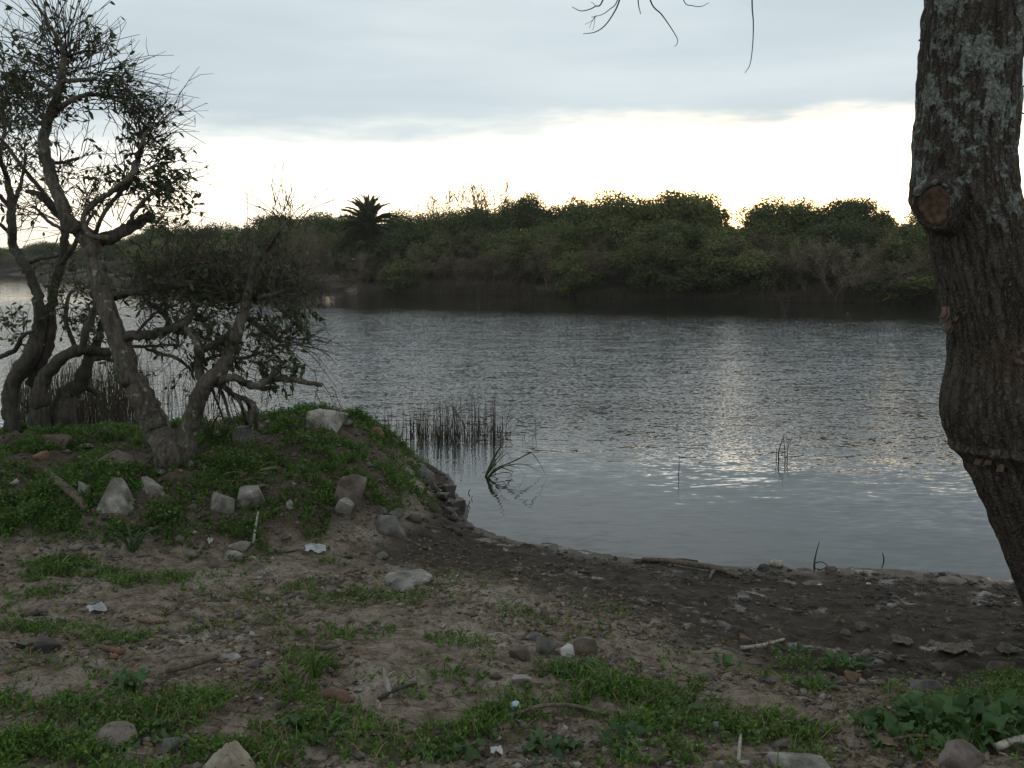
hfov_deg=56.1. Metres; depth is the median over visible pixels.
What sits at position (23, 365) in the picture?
crooked tree
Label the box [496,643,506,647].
stone
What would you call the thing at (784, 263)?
brown bush
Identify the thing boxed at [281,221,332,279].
brown bush
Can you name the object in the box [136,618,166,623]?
stick
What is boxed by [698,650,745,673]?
rosette
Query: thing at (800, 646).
rosette
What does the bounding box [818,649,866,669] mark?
rosette
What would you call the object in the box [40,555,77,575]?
weed tuft
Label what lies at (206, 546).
earth crumbs
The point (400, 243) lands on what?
evergreen bush
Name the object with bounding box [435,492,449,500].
stone
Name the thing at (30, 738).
weeds
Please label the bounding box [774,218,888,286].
evergreen bush
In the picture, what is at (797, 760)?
rock
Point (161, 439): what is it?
forked tree
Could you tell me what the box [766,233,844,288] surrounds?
evergreen bush
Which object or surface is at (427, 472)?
stone
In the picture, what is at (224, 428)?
grass tuft
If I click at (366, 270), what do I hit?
brown bush
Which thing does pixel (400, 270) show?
olive shrub
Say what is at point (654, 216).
evergreen tree
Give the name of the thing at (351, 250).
olive shrub
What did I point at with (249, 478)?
dead grass
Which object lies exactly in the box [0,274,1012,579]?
lake water
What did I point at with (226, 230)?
evergreen tree
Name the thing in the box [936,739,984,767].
rock
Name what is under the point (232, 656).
flat stone
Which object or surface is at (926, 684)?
slab stone
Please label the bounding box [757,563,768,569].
stone
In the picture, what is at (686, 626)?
stone
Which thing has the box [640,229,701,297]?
olive shrub
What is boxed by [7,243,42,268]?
distant tree
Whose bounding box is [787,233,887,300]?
brown bush
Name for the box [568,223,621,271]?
brown bush
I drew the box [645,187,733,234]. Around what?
evergreen tree
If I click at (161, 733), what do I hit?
broadleaf weed
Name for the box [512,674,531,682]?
stone
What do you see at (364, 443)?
broadleaf weed
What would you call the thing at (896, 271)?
brown bush
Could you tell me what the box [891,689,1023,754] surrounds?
dock plant
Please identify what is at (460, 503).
stone
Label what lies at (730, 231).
olive shrub
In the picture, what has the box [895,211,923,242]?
evergreen tree
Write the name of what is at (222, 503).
rock
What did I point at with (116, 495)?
rock
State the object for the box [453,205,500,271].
evergreen tree
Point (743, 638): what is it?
brick lump
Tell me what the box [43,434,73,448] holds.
stone
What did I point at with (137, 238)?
distant tree
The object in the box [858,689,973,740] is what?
dock plant
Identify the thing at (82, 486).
stone
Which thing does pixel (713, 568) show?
driftwood
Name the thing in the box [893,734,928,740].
stick
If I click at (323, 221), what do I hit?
evergreen tree
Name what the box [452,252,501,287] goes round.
brown bush
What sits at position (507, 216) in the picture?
evergreen tree
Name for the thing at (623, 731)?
broadleaf weed
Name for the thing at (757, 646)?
stick
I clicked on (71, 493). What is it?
branch
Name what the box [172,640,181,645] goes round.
stone
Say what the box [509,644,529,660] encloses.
stone
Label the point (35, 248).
distant tree
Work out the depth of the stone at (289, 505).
6.91 m
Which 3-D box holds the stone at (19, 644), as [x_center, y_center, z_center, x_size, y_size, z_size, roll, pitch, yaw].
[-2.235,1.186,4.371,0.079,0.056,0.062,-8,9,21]
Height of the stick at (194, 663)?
0.085 m
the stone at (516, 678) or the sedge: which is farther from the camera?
the sedge
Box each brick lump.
[33,450,48,460]
[739,634,750,641]
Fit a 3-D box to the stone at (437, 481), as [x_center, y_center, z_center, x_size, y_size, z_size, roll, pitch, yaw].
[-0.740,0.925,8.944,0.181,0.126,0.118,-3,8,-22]
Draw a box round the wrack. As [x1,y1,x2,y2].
[442,473,1019,602]
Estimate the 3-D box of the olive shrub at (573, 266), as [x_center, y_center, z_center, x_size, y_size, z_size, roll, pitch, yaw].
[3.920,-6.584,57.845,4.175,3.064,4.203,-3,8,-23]
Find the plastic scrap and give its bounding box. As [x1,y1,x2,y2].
[86,602,106,611]
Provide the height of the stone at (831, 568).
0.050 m
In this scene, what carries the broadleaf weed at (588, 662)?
on the ground at (810, 636)
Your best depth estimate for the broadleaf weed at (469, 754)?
3.21 m
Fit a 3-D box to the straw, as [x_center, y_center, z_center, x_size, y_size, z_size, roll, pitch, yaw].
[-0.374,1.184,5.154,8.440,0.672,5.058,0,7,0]
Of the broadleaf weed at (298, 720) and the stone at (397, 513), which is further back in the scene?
the stone at (397, 513)
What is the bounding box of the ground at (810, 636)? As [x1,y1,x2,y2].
[0,260,1023,767]
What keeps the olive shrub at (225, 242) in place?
on the ground at (810, 636)
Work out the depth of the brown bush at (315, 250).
68.05 m
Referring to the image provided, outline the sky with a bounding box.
[0,0,1023,249]
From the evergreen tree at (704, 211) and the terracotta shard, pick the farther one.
the evergreen tree at (704, 211)
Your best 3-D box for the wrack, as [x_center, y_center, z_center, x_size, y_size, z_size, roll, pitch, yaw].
[1.061,1.228,7.218,5.812,0.094,2.047,5,9,35]
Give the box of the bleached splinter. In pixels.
[383,667,395,697]
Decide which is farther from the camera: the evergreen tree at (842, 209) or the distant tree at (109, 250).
the distant tree at (109, 250)
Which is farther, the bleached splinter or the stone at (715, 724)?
the bleached splinter
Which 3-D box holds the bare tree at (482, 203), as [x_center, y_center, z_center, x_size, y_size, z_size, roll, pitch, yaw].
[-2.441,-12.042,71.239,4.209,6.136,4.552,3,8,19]
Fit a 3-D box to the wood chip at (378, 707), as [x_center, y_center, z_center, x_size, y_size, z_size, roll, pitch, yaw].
[-0.513,1.244,3.698,0.028,0.055,0.026,5,9,36]
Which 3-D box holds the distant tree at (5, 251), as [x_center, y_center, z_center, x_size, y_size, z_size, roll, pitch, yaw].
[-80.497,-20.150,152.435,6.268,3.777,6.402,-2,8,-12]
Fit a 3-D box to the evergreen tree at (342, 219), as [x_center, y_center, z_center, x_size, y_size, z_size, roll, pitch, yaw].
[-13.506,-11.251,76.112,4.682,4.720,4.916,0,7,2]
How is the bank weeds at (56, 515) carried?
on the ground at (810, 636)
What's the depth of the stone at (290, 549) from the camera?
6.55 m
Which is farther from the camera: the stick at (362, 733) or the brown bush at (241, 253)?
the brown bush at (241, 253)
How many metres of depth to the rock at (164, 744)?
3.26 m
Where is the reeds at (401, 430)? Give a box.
[370,403,419,443]
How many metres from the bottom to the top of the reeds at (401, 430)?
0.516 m
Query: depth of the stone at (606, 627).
5.05 m
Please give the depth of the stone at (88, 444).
8.00 m
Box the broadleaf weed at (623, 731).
[592,718,653,758]
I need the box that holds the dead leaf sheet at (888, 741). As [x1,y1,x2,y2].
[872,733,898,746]
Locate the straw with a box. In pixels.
[0,455,1023,767]
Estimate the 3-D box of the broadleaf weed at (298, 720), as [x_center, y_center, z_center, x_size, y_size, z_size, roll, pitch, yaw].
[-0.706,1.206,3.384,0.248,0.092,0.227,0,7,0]
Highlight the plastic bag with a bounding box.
[305,543,325,552]
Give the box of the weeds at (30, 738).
[0,549,1023,767]
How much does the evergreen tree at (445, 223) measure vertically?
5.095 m
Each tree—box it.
[0,0,356,470]
[0,47,83,432]
[0,246,16,267]
[1,150,126,429]
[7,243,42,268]
[25,240,59,267]
[51,271,158,427]
[54,247,85,265]
[72,243,106,268]
[103,238,125,269]
[114,232,147,266]
[139,223,184,253]
[171,221,224,245]
[206,221,246,266]
[238,211,288,271]
[263,210,343,275]
[320,213,355,262]
[334,194,399,283]
[377,207,439,255]
[407,186,452,228]
[410,206,466,261]
[432,173,515,214]
[444,182,510,211]
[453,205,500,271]
[488,191,548,240]
[517,204,585,246]
[521,183,563,211]
[550,194,629,252]
[572,0,1023,605]
[573,186,681,252]
[578,182,614,205]
[621,201,692,242]
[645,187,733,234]
[732,193,822,249]
[782,199,829,239]
[805,195,897,275]
[877,212,900,239]
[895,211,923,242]
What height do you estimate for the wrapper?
0.034 m
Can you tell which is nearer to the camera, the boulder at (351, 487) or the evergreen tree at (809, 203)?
the boulder at (351, 487)
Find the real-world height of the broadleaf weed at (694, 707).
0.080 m
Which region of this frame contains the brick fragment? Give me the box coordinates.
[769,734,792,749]
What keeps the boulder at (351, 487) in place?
on the ground at (810, 636)
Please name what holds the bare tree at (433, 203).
on the ground at (810, 636)
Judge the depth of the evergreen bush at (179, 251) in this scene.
91.88 m
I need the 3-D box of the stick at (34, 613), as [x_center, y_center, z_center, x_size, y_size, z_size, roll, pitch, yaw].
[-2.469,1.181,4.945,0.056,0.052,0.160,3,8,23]
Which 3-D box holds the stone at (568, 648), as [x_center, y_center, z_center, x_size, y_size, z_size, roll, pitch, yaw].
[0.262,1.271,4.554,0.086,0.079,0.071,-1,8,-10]
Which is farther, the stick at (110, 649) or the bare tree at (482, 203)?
the bare tree at (482, 203)
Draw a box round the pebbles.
[0,466,1021,767]
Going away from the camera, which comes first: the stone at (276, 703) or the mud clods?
the stone at (276, 703)
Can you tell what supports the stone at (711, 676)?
on the ground at (810, 636)
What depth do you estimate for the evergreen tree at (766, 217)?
55.49 m
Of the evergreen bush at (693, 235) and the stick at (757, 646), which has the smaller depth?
the stick at (757, 646)
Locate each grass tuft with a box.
[91,521,172,552]
[199,412,227,441]
[208,417,238,436]
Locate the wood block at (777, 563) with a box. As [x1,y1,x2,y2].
[769,560,782,567]
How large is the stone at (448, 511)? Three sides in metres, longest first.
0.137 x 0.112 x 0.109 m
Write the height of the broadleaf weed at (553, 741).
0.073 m
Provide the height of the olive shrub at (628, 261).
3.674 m
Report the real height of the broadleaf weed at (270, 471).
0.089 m
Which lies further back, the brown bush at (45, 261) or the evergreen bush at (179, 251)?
the brown bush at (45, 261)
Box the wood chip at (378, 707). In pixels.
[375,700,381,710]
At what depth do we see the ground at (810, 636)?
5.35 m
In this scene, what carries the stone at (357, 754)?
on the ground at (810, 636)
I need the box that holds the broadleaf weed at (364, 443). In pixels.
[355,441,374,450]
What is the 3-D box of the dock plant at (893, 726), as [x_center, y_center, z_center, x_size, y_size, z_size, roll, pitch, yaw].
[1.371,1.228,3.354,0.309,0.082,0.315,0,7,0]
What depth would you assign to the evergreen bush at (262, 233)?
76.42 m
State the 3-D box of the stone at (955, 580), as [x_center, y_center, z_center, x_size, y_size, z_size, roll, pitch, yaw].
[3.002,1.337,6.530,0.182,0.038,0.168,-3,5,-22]
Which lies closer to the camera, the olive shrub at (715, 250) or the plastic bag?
the plastic bag
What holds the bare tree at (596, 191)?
on the ground at (810, 636)
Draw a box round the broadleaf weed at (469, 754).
[409,733,490,764]
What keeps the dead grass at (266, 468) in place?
on the ground at (810, 636)
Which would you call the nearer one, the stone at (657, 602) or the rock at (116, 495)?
the stone at (657, 602)
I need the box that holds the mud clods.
[343,504,1023,688]
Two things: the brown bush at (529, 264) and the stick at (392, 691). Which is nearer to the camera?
the stick at (392, 691)
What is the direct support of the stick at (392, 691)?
on the ground at (810, 636)
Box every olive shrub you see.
[121,238,180,271]
[186,230,250,281]
[322,230,378,283]
[374,256,439,290]
[399,231,469,281]
[547,249,611,294]
[590,225,660,284]
[610,240,672,295]
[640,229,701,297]
[645,257,731,293]
[666,233,752,294]
[684,223,775,278]
[709,249,789,297]
[851,257,938,302]
[865,219,925,264]
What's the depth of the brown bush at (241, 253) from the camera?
79.84 m
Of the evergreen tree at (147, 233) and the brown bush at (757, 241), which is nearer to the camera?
the brown bush at (757, 241)
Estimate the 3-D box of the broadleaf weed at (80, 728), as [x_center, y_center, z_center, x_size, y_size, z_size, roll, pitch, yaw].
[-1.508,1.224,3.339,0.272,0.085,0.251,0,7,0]
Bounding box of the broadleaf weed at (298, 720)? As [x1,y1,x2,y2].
[278,710,349,745]
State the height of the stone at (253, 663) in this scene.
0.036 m
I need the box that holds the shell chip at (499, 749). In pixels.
[490,745,502,754]
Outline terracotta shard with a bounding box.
[481,746,490,756]
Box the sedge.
[485,440,544,478]
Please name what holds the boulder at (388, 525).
on the ground at (810, 636)
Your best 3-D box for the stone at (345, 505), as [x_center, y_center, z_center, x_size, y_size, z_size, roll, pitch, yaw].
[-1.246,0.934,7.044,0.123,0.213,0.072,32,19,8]
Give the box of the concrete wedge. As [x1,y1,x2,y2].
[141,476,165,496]
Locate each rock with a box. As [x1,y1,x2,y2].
[91,721,137,751]
[96,477,134,513]
[155,737,186,753]
[202,740,256,767]
[210,491,234,513]
[766,752,830,767]
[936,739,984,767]
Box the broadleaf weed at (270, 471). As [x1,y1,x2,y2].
[259,465,282,475]
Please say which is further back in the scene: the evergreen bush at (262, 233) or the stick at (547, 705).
the evergreen bush at (262, 233)
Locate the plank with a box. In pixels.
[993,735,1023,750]
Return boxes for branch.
[43,468,88,510]
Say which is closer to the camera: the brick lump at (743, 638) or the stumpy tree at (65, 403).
the brick lump at (743, 638)
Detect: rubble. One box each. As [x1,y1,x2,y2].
[0,404,420,569]
[405,461,488,537]
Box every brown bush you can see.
[7,253,55,270]
[27,253,75,271]
[65,260,84,271]
[143,238,205,272]
[224,238,262,278]
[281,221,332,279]
[287,231,329,281]
[297,233,351,288]
[336,248,388,288]
[356,249,411,284]
[405,246,454,288]
[425,224,498,279]
[430,253,475,288]
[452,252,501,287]
[478,240,522,288]
[498,253,546,286]
[523,232,568,292]
[561,244,618,289]
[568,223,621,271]
[696,223,799,284]
[747,243,825,292]
[747,244,798,292]
[777,238,842,294]
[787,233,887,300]
[822,222,909,284]
[827,236,899,292]
[846,257,917,300]
[881,241,939,301]
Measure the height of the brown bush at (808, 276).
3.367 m
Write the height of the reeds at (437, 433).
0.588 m
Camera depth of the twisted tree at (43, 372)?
8.69 m
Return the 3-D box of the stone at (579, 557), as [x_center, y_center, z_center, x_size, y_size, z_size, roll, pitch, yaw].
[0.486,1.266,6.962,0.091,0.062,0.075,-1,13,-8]
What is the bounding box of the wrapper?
[511,700,520,710]
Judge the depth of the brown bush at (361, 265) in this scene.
66.13 m
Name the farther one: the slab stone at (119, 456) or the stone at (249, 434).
the stone at (249, 434)
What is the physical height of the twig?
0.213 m
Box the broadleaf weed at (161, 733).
[125,715,172,750]
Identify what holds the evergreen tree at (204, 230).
on the ground at (810, 636)
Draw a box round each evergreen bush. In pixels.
[167,236,217,273]
[249,218,304,274]
[355,230,429,278]
[471,227,542,279]
[509,216,591,283]
[640,220,718,252]
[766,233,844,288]
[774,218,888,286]
[884,227,931,279]
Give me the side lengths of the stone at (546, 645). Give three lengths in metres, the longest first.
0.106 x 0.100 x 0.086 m
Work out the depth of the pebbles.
4.37 m
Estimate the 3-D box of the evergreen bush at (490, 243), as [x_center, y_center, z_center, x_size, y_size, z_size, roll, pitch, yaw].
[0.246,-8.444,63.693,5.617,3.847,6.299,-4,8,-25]
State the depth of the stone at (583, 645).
4.54 m
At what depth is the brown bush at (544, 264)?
58.84 m
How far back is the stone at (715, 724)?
3.44 m
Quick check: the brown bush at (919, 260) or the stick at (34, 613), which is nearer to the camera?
the stick at (34, 613)
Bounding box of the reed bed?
[6,348,213,427]
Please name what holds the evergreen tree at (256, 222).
on the ground at (810, 636)
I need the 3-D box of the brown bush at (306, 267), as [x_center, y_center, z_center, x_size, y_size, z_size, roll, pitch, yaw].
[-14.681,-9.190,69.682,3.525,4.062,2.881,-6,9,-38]
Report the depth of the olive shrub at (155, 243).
104.73 m
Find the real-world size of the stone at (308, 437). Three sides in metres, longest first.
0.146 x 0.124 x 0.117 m
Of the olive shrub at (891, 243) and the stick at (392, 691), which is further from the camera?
the olive shrub at (891, 243)
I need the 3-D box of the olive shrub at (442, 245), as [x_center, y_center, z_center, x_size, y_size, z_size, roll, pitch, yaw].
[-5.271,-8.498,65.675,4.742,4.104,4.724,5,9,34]
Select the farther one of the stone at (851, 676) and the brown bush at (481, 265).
the brown bush at (481, 265)
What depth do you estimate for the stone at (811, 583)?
6.43 m
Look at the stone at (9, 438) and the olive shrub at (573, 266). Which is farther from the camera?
the olive shrub at (573, 266)
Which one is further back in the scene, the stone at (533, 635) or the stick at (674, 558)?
the stick at (674, 558)
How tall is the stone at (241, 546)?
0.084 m
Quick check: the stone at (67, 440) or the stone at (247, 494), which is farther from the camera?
the stone at (67, 440)
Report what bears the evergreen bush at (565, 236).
on the ground at (810, 636)
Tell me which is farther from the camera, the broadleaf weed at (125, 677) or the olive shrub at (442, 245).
the olive shrub at (442, 245)
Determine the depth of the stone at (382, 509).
7.28 m
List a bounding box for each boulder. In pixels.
[334,474,366,508]
[375,515,405,538]
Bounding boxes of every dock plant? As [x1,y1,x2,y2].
[845,709,951,760]
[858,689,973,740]
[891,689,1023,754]
[954,687,1023,735]
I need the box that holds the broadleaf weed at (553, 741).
[521,726,583,765]
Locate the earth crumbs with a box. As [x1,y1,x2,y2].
[0,413,402,563]
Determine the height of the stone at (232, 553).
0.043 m
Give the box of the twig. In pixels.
[813,541,827,565]
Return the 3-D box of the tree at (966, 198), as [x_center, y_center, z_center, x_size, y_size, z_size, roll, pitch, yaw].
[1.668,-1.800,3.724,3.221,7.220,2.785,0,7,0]
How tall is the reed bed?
0.949 m
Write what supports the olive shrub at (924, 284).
on the ground at (810, 636)
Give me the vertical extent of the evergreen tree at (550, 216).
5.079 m
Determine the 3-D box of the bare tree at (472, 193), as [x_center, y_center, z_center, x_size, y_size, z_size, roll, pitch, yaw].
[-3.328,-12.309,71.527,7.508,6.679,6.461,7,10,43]
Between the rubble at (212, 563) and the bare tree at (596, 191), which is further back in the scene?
the bare tree at (596, 191)
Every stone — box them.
[4,433,25,443]
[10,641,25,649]
[34,633,60,653]
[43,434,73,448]
[76,443,93,446]
[78,481,90,498]
[98,450,143,467]
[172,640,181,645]
[216,653,241,662]
[223,550,243,559]
[227,541,250,551]
[232,425,254,445]
[237,485,266,508]
[247,659,259,667]
[272,699,282,709]
[276,546,295,552]
[286,500,293,508]
[298,434,314,445]
[306,408,347,432]
[321,688,350,703]
[335,497,354,515]
[353,751,365,758]
[370,426,383,437]
[376,551,388,559]
[378,505,386,514]
[382,570,432,591]
[389,508,404,518]
[417,465,434,478]
[425,477,443,485]
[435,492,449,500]
[440,485,456,497]
[443,507,458,515]
[452,498,465,512]
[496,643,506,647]
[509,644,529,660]
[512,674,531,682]
[526,631,539,640]
[536,637,557,654]
[557,643,574,656]
[572,638,596,655]
[574,554,584,560]
[600,625,609,630]
[651,599,661,605]
[681,623,690,628]
[693,670,714,679]
[707,721,718,731]
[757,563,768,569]
[801,580,822,585]
[825,566,837,571]
[839,629,851,636]
[844,670,860,683]
[855,621,870,631]
[860,649,872,658]
[884,652,896,660]
[910,679,943,690]
[928,662,950,673]
[937,576,966,584]
[986,661,1016,672]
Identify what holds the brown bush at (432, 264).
on the ground at (810, 636)
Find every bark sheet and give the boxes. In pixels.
[891,634,914,645]
[928,639,974,653]
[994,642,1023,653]
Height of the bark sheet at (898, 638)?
0.024 m
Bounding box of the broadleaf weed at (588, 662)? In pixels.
[550,656,598,678]
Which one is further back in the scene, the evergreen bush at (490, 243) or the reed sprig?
the evergreen bush at (490, 243)
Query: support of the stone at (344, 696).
on the ground at (810, 636)
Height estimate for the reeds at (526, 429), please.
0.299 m
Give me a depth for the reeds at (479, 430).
11.83 m
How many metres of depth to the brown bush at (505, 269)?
60.81 m
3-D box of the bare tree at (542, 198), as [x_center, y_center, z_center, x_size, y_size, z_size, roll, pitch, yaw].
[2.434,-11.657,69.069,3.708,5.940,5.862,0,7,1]
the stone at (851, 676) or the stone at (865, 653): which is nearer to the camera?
the stone at (851, 676)
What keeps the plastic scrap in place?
on the ground at (810, 636)
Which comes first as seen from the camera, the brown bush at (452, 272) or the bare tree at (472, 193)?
the brown bush at (452, 272)
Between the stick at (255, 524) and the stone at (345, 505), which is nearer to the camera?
the stick at (255, 524)
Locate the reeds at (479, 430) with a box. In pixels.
[444,394,528,444]
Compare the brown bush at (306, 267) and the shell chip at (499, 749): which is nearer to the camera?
the shell chip at (499, 749)
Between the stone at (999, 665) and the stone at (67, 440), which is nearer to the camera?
the stone at (999, 665)
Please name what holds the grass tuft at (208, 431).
on the ground at (810, 636)
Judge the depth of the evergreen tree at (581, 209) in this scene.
62.78 m
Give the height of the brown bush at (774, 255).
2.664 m
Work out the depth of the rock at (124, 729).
3.27 m
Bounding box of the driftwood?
[642,557,738,579]
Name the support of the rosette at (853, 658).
on the ground at (810, 636)
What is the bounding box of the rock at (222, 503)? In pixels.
[210,491,234,513]
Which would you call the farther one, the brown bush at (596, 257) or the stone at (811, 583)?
the brown bush at (596, 257)
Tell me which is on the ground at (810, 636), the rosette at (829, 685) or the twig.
the rosette at (829, 685)
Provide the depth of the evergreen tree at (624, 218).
60.56 m
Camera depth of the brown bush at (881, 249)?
50.72 m
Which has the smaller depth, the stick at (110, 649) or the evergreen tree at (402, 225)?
the stick at (110, 649)
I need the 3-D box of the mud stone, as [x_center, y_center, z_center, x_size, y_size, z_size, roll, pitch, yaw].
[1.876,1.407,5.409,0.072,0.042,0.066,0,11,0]
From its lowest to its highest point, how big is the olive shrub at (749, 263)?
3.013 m
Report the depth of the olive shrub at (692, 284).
53.12 m
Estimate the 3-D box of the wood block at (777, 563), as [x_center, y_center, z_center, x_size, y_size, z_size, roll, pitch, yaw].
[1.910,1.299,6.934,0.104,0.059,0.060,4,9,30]
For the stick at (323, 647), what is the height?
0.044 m
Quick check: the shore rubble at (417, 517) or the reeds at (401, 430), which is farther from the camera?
the reeds at (401, 430)
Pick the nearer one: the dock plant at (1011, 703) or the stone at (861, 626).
the dock plant at (1011, 703)
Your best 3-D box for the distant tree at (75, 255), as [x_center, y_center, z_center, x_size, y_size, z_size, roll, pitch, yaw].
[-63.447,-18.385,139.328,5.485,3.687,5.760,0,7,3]
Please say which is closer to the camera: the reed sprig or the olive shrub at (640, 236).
the reed sprig
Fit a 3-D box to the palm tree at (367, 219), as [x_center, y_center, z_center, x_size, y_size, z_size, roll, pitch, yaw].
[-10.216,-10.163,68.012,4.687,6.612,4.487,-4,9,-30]
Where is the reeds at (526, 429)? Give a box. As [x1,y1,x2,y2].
[508,418,536,438]
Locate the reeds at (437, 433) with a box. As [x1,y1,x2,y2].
[409,395,464,444]
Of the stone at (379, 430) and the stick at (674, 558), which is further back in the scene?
the stone at (379, 430)
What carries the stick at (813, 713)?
on the ground at (810, 636)
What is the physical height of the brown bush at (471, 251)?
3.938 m
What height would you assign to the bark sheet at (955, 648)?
0.054 m
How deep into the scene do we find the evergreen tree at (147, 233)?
110.27 m
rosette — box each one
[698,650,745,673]
[777,641,816,655]
[792,670,841,689]
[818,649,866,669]
[829,653,874,672]
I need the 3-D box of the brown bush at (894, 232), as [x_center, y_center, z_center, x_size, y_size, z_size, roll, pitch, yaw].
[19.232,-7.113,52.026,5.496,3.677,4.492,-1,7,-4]
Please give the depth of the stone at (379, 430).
9.41 m
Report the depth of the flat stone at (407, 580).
5.84 m
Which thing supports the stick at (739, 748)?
on the ground at (810, 636)
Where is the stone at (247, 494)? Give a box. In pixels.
[237,485,266,508]
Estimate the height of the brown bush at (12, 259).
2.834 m
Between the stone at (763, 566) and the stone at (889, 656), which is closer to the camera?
the stone at (889, 656)
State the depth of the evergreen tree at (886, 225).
54.92 m
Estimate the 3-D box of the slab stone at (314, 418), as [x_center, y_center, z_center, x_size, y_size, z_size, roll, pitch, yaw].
[-1.626,0.338,8.435,0.356,0.204,0.326,5,7,-9]
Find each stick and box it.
[21,611,47,616]
[96,644,124,654]
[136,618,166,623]
[165,654,221,672]
[252,512,258,543]
[305,643,341,649]
[332,730,400,737]
[378,682,417,699]
[519,703,604,715]
[633,558,697,562]
[737,733,741,760]
[740,638,784,649]
[769,710,831,737]
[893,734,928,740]
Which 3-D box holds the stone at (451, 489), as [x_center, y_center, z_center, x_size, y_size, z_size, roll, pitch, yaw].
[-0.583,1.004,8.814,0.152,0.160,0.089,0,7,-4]
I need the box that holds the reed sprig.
[776,436,791,460]
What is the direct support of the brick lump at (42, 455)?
on the ground at (810, 636)
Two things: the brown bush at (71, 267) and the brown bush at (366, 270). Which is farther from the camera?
the brown bush at (71, 267)
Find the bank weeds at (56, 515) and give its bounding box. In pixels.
[0,401,508,575]
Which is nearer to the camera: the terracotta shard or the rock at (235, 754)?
the rock at (235, 754)
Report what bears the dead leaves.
on the ground at (810, 636)
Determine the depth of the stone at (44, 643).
4.33 m
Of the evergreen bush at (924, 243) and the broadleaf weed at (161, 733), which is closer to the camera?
the broadleaf weed at (161, 733)
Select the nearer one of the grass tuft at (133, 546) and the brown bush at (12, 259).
the grass tuft at (133, 546)
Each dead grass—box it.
[199,473,275,486]
[224,460,282,477]
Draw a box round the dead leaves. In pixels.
[0,465,1016,767]
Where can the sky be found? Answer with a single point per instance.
(398, 102)
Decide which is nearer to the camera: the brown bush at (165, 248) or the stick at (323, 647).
the stick at (323, 647)
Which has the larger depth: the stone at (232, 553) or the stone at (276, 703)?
the stone at (232, 553)
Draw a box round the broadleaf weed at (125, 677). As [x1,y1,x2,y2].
[100,667,150,698]
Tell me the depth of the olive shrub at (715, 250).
53.03 m
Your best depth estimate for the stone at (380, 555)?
6.63 m
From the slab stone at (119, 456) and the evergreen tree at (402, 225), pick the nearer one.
the slab stone at (119, 456)
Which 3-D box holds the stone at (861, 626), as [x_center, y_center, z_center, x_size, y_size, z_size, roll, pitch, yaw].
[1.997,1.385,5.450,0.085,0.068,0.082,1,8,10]
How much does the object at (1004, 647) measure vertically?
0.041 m
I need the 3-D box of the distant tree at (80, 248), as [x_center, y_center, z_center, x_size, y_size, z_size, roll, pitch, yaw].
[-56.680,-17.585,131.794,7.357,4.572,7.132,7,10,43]
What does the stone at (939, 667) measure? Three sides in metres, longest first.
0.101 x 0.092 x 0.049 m
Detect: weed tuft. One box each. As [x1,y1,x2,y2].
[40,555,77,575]
[290,645,335,679]
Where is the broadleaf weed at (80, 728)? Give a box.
[52,716,123,747]
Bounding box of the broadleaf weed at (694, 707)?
[663,695,709,722]

